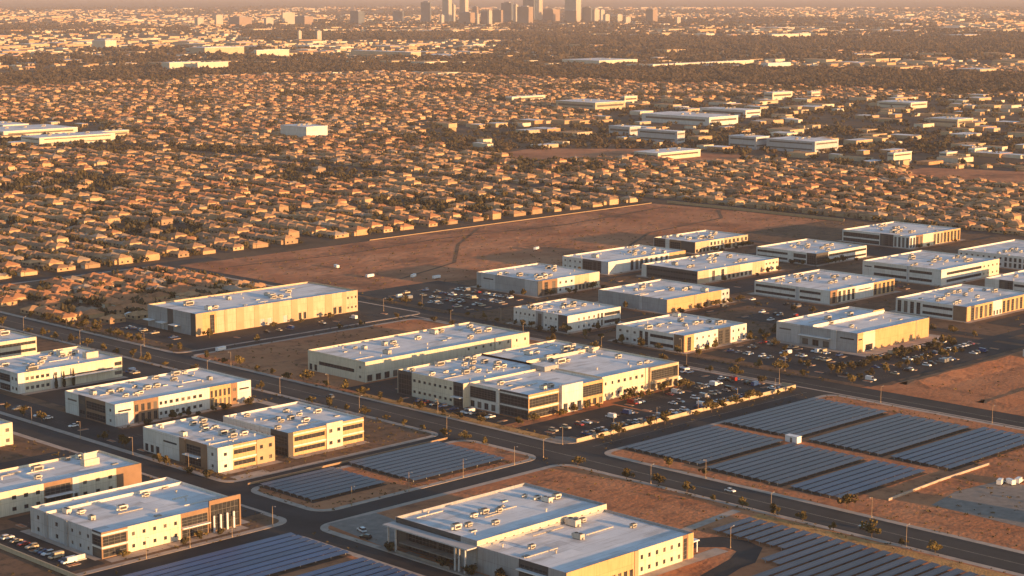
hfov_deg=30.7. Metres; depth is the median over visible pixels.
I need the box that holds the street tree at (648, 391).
[645,389,654,394]
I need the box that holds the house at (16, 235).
[12,231,25,237]
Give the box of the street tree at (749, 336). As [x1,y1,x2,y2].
[746,332,757,339]
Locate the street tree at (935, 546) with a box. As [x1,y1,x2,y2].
[927,540,942,550]
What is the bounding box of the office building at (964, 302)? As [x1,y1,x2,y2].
[896,284,1023,321]
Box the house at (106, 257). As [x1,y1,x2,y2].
[102,252,118,261]
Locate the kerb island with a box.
[0,281,1023,566]
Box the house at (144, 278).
[135,275,154,280]
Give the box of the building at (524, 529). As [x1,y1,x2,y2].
[383,483,699,575]
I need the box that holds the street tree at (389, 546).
[384,541,394,550]
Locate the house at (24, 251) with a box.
[20,249,31,256]
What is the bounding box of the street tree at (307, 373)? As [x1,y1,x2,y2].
[299,369,314,381]
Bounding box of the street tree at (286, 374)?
[281,372,292,378]
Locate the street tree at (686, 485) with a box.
[682,481,695,491]
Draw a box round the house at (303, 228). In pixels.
[298,225,313,233]
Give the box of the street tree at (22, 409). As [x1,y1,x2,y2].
[19,405,28,415]
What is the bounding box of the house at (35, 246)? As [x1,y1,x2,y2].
[31,242,39,249]
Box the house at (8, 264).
[0,261,20,269]
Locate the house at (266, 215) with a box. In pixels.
[256,213,275,218]
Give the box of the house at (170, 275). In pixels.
[154,273,178,278]
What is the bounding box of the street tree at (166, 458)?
[158,455,169,462]
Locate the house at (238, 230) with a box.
[229,227,248,234]
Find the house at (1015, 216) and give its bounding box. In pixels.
[1002,213,1020,219]
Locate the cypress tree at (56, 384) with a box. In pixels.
[55,374,57,388]
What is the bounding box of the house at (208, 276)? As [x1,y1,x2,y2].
[197,274,216,279]
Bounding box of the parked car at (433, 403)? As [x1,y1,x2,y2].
[429,401,438,405]
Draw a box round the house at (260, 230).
[254,228,268,233]
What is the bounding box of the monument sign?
[76,553,86,561]
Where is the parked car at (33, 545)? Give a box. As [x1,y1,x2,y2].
[25,542,38,549]
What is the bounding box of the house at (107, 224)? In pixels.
[95,222,110,228]
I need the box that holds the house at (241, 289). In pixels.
[230,287,250,291]
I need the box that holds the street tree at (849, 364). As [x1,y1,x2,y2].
[846,360,853,366]
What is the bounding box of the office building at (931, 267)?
[862,250,998,285]
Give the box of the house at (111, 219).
[101,215,119,223]
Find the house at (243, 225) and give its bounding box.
[235,222,252,227]
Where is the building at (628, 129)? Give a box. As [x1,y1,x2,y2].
[609,124,640,135]
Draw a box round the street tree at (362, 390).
[356,386,369,394]
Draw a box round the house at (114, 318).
[99,313,125,323]
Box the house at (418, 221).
[413,219,429,225]
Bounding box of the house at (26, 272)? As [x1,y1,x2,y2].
[16,268,37,275]
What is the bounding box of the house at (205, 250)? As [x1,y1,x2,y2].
[195,247,215,254]
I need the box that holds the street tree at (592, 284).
[588,281,597,289]
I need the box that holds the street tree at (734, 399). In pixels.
[728,394,743,404]
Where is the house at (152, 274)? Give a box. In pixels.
[144,272,161,276]
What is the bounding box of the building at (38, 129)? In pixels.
[0,124,77,134]
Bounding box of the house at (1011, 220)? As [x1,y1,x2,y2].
[1003,219,1021,224]
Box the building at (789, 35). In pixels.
[768,33,810,37]
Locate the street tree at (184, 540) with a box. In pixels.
[180,536,190,543]
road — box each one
[0,262,1023,575]
[0,314,1023,572]
[170,257,218,263]
[693,536,761,575]
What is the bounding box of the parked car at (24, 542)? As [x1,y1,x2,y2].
[17,540,29,546]
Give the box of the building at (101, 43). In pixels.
[92,39,116,47]
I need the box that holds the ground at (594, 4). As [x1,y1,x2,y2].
[0,0,1023,281]
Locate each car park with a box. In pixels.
[0,394,122,436]
[0,453,59,469]
[0,528,103,571]
[8,514,30,527]
[27,377,132,405]
[48,450,260,516]
[87,407,251,454]
[100,321,194,341]
[122,358,295,409]
[165,307,417,349]
[346,384,523,424]
[358,281,550,313]
[358,302,384,310]
[367,378,397,391]
[517,405,657,437]
[579,298,777,335]
[599,278,1023,343]
[601,239,841,278]
[613,376,782,414]
[621,309,648,318]
[678,369,724,384]
[702,341,864,370]
[708,235,996,285]
[714,272,798,293]
[735,309,808,323]
[750,240,883,256]
[752,299,842,313]
[758,334,775,338]
[798,336,1023,386]
[866,246,907,255]
[894,282,938,290]
[979,328,1023,341]
[986,314,1023,327]
[999,269,1015,272]
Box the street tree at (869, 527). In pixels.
[860,518,881,537]
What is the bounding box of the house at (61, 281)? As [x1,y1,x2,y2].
[50,279,73,284]
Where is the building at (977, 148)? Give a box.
[968,145,986,151]
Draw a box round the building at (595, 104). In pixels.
[556,99,624,110]
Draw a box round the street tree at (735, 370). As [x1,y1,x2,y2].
[728,365,743,375]
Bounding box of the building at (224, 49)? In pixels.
[189,46,243,53]
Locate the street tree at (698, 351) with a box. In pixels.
[694,347,701,356]
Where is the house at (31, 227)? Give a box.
[27,225,40,231]
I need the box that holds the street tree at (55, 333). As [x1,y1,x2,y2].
[50,331,58,339]
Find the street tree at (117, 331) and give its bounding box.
[112,328,123,336]
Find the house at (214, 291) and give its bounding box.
[201,288,222,294]
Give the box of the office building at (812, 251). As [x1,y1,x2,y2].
[756,239,866,264]
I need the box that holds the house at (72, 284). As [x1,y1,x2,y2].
[57,281,81,289]
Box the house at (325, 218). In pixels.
[318,216,334,221]
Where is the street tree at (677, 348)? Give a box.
[674,345,681,352]
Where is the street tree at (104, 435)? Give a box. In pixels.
[97,431,107,439]
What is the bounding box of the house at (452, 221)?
[440,218,457,224]
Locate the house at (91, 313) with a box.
[75,309,104,318]
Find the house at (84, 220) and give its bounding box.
[77,218,97,223]
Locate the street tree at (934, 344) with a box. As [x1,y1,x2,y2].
[930,341,941,348]
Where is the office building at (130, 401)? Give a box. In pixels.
[65,368,250,426]
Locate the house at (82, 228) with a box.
[72,224,91,232]
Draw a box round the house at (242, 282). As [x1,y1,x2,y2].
[226,280,250,285]
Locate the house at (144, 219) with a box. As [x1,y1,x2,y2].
[136,216,153,221]
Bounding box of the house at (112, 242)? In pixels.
[105,239,120,245]
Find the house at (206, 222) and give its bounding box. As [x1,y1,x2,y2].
[200,219,215,224]
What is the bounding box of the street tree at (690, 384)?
[685,380,694,386]
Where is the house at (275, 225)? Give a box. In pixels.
[271,221,285,229]
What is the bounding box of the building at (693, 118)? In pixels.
[642,111,738,125]
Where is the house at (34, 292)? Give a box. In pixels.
[30,289,51,294]
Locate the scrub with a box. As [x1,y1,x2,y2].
[3,206,1021,575]
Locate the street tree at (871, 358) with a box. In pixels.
[866,354,876,360]
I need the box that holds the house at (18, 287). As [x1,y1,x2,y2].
[10,284,31,290]
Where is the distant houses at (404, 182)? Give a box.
[0,50,1023,297]
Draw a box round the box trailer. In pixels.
[215,346,225,351]
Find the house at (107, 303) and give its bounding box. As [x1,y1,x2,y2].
[99,298,122,307]
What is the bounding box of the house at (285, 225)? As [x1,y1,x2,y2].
[278,222,294,228]
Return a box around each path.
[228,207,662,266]
[399,228,479,278]
[629,210,722,245]
[682,509,740,530]
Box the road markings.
[15,313,1023,564]
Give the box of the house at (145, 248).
[140,245,152,250]
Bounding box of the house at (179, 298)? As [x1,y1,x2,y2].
[170,296,189,300]
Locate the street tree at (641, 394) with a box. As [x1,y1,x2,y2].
[637,390,644,397]
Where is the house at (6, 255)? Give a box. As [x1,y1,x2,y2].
[1,253,14,260]
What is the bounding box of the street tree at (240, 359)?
[235,355,244,363]
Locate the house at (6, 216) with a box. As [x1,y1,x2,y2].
[4,213,16,221]
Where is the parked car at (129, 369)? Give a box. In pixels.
[125,367,135,372]
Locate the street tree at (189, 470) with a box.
[183,467,192,473]
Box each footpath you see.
[20,529,100,560]
[21,376,127,394]
[104,525,247,561]
[117,401,254,427]
[221,460,280,474]
[231,470,269,479]
[251,397,279,405]
[290,441,369,458]
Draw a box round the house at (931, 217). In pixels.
[924,215,934,219]
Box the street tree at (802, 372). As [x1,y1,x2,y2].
[799,369,808,374]
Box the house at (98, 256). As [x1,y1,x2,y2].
[93,253,106,260]
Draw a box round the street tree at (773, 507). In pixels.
[769,503,780,513]
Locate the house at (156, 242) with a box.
[145,239,164,244]
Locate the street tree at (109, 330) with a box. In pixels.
[105,327,112,335]
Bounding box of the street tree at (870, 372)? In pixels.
[864,369,874,375]
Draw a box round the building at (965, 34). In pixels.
[951,34,979,35]
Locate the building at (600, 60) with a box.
[562,58,636,64]
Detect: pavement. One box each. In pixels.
[0,266,419,352]
[0,325,437,481]
[13,431,286,575]
[134,535,423,575]
[191,318,786,443]
[251,440,535,511]
[320,464,1023,575]
[328,513,394,545]
[378,546,485,575]
[411,315,1023,427]
[471,285,605,297]
[507,321,625,333]
[545,436,575,443]
[595,301,734,314]
[600,269,641,274]
[604,395,1023,553]
[608,338,753,353]
[637,269,781,284]
[639,548,727,575]
[686,245,751,253]
[747,290,901,305]
[767,334,945,356]
[779,256,872,265]
[839,239,963,249]
[888,308,1023,322]
[895,273,1000,286]
[932,482,1023,526]
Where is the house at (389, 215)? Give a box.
[383,213,394,220]
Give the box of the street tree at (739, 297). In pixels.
[735,295,744,301]
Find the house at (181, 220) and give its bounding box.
[178,216,193,222]
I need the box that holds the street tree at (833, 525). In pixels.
[828,521,836,529]
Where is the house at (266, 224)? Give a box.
[261,219,276,228]
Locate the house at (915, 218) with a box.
[907,215,924,223]
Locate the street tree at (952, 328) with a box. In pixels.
[948,325,957,331]
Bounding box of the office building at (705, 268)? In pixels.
[642,251,778,283]
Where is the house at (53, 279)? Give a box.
[43,277,64,285]
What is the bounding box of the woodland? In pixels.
[0,5,1023,154]
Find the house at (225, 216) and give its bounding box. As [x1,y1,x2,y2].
[217,213,234,219]
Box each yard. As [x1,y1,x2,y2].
[0,270,356,351]
[0,327,431,479]
[0,434,278,575]
[358,220,1023,385]
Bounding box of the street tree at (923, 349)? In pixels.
[921,347,927,351]
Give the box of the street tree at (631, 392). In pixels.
[626,386,637,398]
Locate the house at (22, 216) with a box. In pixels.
[8,214,27,222]
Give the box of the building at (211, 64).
[195,61,227,67]
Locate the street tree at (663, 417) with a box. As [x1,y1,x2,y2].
[660,410,670,420]
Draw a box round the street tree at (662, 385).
[659,380,669,392]
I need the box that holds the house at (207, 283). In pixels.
[196,281,216,285]
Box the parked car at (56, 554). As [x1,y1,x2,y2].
[48,550,63,559]
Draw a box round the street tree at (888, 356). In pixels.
[882,353,891,359]
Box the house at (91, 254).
[84,251,104,259]
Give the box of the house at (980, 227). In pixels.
[971,224,986,230]
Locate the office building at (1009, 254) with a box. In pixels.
[958,239,1023,269]
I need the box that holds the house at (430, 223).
[420,220,436,226]
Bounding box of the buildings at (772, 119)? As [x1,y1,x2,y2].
[0,7,1023,164]
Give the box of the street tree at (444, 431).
[439,428,451,435]
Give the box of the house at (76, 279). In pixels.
[64,275,83,282]
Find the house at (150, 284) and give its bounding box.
[142,282,158,289]
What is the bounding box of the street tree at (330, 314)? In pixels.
[324,312,334,317]
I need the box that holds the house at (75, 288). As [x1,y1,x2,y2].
[73,284,94,292]
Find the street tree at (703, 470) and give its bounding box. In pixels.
[698,468,707,474]
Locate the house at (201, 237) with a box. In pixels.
[199,233,212,239]
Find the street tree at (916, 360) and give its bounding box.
[912,357,921,363]
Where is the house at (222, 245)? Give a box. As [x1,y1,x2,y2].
[214,242,233,248]
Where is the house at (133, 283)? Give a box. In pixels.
[121,281,144,286]
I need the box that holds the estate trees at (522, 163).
[0,51,1023,323]
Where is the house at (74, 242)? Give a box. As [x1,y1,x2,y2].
[70,241,81,244]
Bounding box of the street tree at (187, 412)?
[182,408,191,414]
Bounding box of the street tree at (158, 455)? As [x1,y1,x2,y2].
[152,453,162,458]
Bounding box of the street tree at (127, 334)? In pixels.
[124,332,132,338]
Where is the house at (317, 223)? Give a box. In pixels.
[309,221,326,225]
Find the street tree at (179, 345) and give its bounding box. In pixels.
[177,342,182,348]
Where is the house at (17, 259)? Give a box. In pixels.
[5,255,24,262]
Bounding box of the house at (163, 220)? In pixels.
[153,216,172,224]
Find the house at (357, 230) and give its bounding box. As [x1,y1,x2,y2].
[348,226,367,235]
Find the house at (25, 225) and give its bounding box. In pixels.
[17,224,31,228]
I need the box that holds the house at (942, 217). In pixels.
[933,214,951,220]
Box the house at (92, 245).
[85,244,102,250]
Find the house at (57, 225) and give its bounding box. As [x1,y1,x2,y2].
[50,223,67,228]
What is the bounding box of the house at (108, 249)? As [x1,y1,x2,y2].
[100,247,117,251]
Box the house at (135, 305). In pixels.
[120,303,142,311]
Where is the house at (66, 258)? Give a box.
[59,254,77,262]
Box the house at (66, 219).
[61,215,78,222]
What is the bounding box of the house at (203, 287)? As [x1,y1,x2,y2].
[188,285,209,289]
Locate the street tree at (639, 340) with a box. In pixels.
[637,337,645,346]
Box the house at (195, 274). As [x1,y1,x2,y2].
[184,272,204,278]
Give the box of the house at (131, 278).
[126,274,145,281]
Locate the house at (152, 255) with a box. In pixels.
[136,250,159,261]
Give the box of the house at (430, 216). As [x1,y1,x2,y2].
[421,213,440,219]
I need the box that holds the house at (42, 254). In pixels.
[35,252,49,256]
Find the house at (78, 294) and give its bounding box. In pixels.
[73,291,94,296]
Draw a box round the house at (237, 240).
[229,237,246,243]
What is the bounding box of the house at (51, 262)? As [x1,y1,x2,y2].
[39,259,62,269]
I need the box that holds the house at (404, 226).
[395,223,413,229]
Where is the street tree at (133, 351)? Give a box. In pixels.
[129,348,136,355]
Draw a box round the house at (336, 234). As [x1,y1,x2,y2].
[327,231,348,238]
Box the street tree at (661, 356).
[658,353,667,359]
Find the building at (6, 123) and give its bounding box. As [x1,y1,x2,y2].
[0,121,28,126]
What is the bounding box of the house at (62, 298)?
[46,294,72,302]
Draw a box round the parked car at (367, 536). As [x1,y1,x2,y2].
[359,533,371,539]
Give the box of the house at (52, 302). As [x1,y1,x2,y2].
[35,299,60,306]
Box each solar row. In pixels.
[123,532,295,575]
[141,535,301,575]
[159,537,310,575]
[177,540,317,575]
[195,542,325,575]
[213,545,332,575]
[231,547,341,575]
[249,550,348,575]
[260,467,336,486]
[267,469,343,488]
[273,471,350,489]
[280,472,356,492]
[287,474,363,494]
[294,476,369,496]
[297,557,368,575]
[301,478,376,497]
[309,480,383,499]
[315,560,376,575]
[333,563,383,575]
[348,441,442,464]
[351,565,392,575]
[355,442,448,464]
[362,444,454,466]
[369,446,462,470]
[369,568,401,575]
[376,448,469,471]
[383,449,475,473]
[387,571,408,575]
[390,451,482,474]
[396,453,490,476]
[403,455,497,478]
[410,456,503,481]
[625,424,713,447]
[633,426,721,450]
[640,427,728,450]
[647,429,736,454]
[655,430,743,454]
[664,432,751,456]
[671,434,759,459]
[678,435,766,461]
[686,437,775,463]
[695,439,782,464]
[707,442,796,469]
[713,517,755,532]
[715,444,805,469]
[723,397,818,423]
[723,446,814,471]
[723,519,766,533]
[729,399,824,423]
[732,447,821,475]
[733,522,777,538]
[738,400,833,425]
[740,449,829,477]
[744,525,788,540]
[745,401,840,426]
[749,451,838,477]
[752,403,847,429]
[753,541,854,575]
[755,528,798,543]
[758,453,847,481]
[760,404,855,429]
[761,536,832,562]
[766,454,855,481]
[767,406,862,433]
[767,530,810,546]
[772,539,843,563]
[774,544,866,575]
[775,456,863,485]
[776,407,871,434]
[778,533,821,549]
[783,408,877,434]
[791,460,880,487]
[794,410,886,435]
[794,547,878,575]
[800,461,888,489]
[809,463,896,492]
[810,413,904,440]
[815,550,890,575]
[816,415,911,441]
[818,465,905,495]
[825,416,919,443]
[827,467,915,497]
[834,418,927,446]
[836,469,924,497]
[836,553,902,575]
[841,419,936,448]
[849,421,943,448]
[856,556,914,575]
[859,422,952,450]
[866,424,960,453]
[874,425,968,453]
[877,559,926,575]
[891,427,989,457]
[898,562,939,575]
[899,428,996,458]
[908,430,1006,462]
[917,431,1014,464]
[918,565,951,575]
[927,433,1023,464]
[935,436,1023,466]
[939,568,964,575]
[944,440,1023,468]
[960,572,977,575]
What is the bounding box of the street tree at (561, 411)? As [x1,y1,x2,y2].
[556,408,567,415]
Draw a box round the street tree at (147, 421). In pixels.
[143,418,152,424]
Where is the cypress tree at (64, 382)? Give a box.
[62,371,65,386]
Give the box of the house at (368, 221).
[364,219,381,222]
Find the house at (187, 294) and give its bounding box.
[174,291,198,297]
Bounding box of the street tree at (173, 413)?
[168,409,182,416]
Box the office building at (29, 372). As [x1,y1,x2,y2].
[0,346,121,393]
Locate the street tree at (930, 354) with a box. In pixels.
[923,351,934,358]
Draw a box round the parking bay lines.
[0,281,990,559]
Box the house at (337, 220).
[329,219,344,222]
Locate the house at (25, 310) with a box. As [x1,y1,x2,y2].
[20,305,47,313]
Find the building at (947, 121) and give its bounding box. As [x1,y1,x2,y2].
[929,116,972,126]
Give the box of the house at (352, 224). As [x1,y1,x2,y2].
[345,222,361,227]
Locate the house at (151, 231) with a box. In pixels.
[142,227,162,237]
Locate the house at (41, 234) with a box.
[29,232,51,239]
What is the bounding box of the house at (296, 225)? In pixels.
[289,223,302,230]
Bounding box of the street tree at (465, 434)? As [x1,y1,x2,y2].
[458,430,471,437]
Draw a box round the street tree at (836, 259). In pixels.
[831,257,840,263]
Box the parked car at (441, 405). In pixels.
[438,403,447,407]
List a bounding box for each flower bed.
[419,556,439,563]
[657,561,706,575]
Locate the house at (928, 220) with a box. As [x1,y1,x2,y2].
[918,219,934,224]
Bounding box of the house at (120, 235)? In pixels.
[114,233,128,238]
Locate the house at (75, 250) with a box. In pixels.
[64,249,81,254]
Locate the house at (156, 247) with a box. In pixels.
[149,244,165,252]
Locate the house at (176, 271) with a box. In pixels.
[167,268,187,273]
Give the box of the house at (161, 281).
[142,278,166,285]
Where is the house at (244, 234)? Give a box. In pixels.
[239,231,255,237]
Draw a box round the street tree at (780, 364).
[772,358,788,368]
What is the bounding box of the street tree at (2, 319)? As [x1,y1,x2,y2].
[0,316,6,325]
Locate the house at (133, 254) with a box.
[129,249,144,257]
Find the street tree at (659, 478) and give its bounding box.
[652,473,665,484]
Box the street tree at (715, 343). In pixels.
[712,340,717,348]
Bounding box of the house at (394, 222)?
[383,219,403,226]
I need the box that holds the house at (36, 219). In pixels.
[25,216,45,221]
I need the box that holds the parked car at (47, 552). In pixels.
[41,549,53,555]
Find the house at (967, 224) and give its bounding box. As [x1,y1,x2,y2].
[958,220,976,229]
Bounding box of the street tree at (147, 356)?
[140,352,150,359]
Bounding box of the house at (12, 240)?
[6,238,23,243]
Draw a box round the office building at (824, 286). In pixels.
[754,269,894,303]
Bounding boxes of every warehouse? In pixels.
[143,281,357,335]
[477,263,599,296]
[598,279,728,312]
[776,306,928,352]
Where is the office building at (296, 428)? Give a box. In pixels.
[223,401,363,457]
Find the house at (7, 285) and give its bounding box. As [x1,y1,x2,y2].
[0,283,16,287]
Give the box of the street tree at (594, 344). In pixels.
[589,340,601,347]
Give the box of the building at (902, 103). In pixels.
[877,99,927,107]
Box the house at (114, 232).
[102,229,121,236]
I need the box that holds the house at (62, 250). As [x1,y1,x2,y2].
[57,247,74,252]
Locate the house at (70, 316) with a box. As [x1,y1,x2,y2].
[53,312,76,321]
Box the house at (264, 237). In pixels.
[257,234,278,240]
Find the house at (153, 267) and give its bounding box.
[143,265,164,271]
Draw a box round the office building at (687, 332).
[616,312,746,351]
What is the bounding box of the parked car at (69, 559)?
[61,555,76,564]
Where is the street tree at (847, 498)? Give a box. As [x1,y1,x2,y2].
[837,493,858,508]
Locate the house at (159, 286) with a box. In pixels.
[145,285,165,291]
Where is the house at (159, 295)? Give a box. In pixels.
[143,291,170,298]
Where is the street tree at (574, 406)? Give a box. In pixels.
[568,403,577,410]
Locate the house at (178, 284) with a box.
[168,282,191,286]
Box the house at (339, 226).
[328,223,348,230]
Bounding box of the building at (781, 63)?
[761,61,790,66]
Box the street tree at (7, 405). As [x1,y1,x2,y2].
[4,402,10,409]
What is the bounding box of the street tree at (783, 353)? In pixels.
[780,351,788,356]
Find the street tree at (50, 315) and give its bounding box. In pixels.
[45,313,54,321]
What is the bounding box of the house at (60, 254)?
[50,252,68,258]
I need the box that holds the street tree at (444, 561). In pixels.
[436,556,450,566]
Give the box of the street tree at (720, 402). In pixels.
[717,398,726,408]
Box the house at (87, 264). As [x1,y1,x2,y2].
[79,261,100,268]
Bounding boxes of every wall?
[0,544,78,575]
[247,437,447,484]
[369,203,650,240]
[576,382,795,441]
[667,200,843,220]
[888,463,988,500]
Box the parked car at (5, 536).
[0,534,14,539]
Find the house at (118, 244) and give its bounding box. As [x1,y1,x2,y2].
[115,241,123,246]
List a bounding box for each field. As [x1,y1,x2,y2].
[180,204,825,291]
[505,148,754,160]
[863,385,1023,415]
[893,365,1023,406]
[906,168,1023,182]
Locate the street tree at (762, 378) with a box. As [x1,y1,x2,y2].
[757,375,766,381]
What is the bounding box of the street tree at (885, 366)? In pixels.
[882,362,889,371]
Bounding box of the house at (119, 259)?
[111,254,134,264]
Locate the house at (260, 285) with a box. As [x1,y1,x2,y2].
[249,282,265,288]
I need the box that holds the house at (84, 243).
[70,242,89,246]
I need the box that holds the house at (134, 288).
[122,287,146,295]
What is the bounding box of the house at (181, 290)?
[172,289,195,296]
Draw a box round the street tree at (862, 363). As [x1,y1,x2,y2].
[857,361,866,366]
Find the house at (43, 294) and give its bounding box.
[34,292,61,300]
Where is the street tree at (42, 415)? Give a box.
[36,410,46,421]
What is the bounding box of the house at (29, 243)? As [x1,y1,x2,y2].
[23,241,38,246]
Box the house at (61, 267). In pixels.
[50,264,75,271]
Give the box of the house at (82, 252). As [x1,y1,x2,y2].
[76,250,91,256]
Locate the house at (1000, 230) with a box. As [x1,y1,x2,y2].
[992,227,1012,233]
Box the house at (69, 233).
[62,232,81,238]
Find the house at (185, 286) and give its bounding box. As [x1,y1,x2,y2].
[177,285,194,289]
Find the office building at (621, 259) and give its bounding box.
[562,245,685,273]
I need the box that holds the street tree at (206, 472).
[202,469,213,477]
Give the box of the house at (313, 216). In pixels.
[308,214,321,219]
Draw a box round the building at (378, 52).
[351,50,420,57]
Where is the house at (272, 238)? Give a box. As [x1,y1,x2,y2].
[266,236,278,242]
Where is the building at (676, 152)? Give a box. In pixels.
[634,147,700,158]
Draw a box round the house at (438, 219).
[433,217,445,223]
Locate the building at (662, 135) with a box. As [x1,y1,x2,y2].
[638,128,684,143]
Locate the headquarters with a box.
[397,339,678,419]
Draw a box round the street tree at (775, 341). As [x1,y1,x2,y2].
[770,338,779,345]
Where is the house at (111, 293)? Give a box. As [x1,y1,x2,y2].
[101,291,119,296]
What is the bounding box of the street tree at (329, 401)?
[326,397,332,406]
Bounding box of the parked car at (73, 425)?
[68,423,78,427]
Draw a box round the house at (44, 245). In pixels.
[38,241,54,250]
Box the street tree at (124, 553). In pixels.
[118,550,130,556]
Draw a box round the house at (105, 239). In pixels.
[95,237,113,241]
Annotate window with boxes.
[8,129,72,134]
[44,135,110,139]
[44,139,110,143]
[514,97,542,99]
[558,103,592,106]
[597,103,623,106]
[610,128,628,131]
[638,154,656,156]
[640,131,674,134]
[640,137,674,140]
[646,116,704,121]
[661,152,697,156]
[702,110,742,113]
[711,118,735,121]
[730,137,753,139]
[730,143,753,146]
[769,140,811,144]
[769,146,811,149]
[774,94,790,96]
[816,141,836,144]
[879,103,908,105]
[930,120,955,122]
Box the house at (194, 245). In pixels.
[183,242,205,250]
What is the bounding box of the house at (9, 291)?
[0,290,14,293]
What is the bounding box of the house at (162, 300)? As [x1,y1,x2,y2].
[146,298,169,303]
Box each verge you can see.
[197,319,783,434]
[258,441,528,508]
[279,556,407,575]
[328,466,1015,575]
[351,392,553,441]
[364,298,864,386]
[465,284,612,299]
[498,320,628,335]
[592,300,744,315]
[600,270,641,276]
[602,338,762,356]
[611,396,1023,550]
[630,269,791,284]
[686,244,760,254]
[743,290,907,307]
[751,514,1009,575]
[778,255,877,267]
[833,239,971,250]
[886,309,1023,324]
[895,273,1005,287]
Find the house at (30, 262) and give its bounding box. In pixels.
[22,259,44,266]
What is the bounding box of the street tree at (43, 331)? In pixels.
[40,327,49,333]
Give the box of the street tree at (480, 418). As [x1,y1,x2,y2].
[476,416,485,423]
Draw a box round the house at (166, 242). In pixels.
[159,241,174,245]
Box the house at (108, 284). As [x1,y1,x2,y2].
[97,281,113,288]
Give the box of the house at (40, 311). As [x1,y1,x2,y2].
[33,306,59,315]
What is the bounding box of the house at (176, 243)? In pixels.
[168,242,181,245]
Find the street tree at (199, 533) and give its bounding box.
[193,530,207,538]
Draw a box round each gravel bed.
[139,536,350,575]
[258,470,386,502]
[313,561,406,575]
[346,444,506,483]
[624,427,784,466]
[706,445,866,486]
[720,400,887,437]
[788,463,926,499]
[806,416,970,456]
[888,430,1023,471]
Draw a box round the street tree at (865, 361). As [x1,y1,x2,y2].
[861,359,871,363]
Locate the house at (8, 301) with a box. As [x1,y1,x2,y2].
[0,297,16,306]
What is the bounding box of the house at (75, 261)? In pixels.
[66,256,90,266]
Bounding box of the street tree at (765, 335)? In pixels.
[762,332,770,340]
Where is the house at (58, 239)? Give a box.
[46,235,68,242]
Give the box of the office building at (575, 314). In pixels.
[514,298,620,332]
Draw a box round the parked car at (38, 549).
[33,547,44,552]
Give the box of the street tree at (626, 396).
[619,393,630,401]
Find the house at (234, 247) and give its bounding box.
[225,243,243,250]
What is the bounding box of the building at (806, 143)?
[766,136,838,152]
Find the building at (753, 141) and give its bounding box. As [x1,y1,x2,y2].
[728,133,768,149]
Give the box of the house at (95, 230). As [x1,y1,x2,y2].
[85,226,105,233]
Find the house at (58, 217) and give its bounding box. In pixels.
[55,214,67,222]
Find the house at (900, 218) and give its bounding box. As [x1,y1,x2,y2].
[893,214,910,221]
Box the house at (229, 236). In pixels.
[221,233,238,241]
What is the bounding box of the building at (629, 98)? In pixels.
[621,94,636,102]
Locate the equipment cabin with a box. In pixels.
[785,434,800,443]
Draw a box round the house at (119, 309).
[103,305,123,314]
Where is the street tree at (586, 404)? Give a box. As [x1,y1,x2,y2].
[584,400,588,408]
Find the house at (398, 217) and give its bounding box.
[391,214,404,220]
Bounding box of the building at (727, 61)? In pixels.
[647,60,753,66]
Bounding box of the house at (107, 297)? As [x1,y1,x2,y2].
[94,295,117,302]
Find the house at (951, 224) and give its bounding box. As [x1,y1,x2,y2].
[944,222,957,226]
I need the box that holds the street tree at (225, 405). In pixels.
[219,403,231,408]
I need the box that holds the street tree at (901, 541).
[898,537,908,545]
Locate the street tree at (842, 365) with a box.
[835,361,846,370]
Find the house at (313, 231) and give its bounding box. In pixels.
[308,226,326,235]
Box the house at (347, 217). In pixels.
[338,215,354,219]
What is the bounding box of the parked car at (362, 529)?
[357,526,366,532]
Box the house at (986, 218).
[976,217,991,220]
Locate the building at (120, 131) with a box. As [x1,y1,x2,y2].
[100,128,128,136]
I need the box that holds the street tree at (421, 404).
[413,401,425,407]
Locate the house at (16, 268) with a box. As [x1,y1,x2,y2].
[9,266,24,272]
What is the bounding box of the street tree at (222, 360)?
[218,358,227,362]
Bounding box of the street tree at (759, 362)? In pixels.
[753,358,762,367]
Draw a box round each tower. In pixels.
[194,17,203,25]
[214,14,222,24]
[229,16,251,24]
[264,17,273,24]
[282,12,294,23]
[295,16,312,24]
[297,30,301,38]
[316,30,321,40]
[350,10,364,24]
[393,10,403,22]
[421,1,430,21]
[440,14,443,23]
[442,0,451,21]
[452,4,455,21]
[459,12,474,23]
[460,0,468,11]
[472,6,478,18]
[476,13,478,23]
[481,10,486,23]
[487,10,491,23]
[492,9,502,22]
[501,2,512,21]
[513,4,517,22]
[517,6,532,23]
[523,0,534,19]
[535,0,542,19]
[543,9,559,20]
[565,0,580,21]
[565,10,576,21]
[582,7,592,21]
[593,9,599,21]
[600,9,604,21]
[604,14,609,22]
[616,14,622,22]
[625,16,630,22]
[646,8,657,21]
[676,17,680,23]
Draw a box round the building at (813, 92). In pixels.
[807,90,820,95]
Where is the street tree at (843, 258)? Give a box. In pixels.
[838,255,847,262]
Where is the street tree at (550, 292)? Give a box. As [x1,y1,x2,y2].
[545,289,555,296]
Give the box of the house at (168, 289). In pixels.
[161,287,178,292]
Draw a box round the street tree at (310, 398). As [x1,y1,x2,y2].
[305,396,315,401]
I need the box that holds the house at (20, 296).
[3,293,27,300]
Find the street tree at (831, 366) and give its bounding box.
[826,362,834,370]
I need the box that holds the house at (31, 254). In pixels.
[25,250,41,257]
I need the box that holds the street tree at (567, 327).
[560,322,571,332]
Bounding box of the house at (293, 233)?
[277,229,299,237]
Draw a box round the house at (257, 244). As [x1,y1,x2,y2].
[249,240,268,247]
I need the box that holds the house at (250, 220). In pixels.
[242,217,260,223]
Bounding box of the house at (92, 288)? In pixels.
[79,286,103,290]
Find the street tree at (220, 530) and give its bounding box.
[217,528,225,534]
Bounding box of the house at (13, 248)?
[4,244,26,253]
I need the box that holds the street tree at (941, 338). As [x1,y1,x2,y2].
[935,334,945,341]
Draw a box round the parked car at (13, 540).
[9,538,22,542]

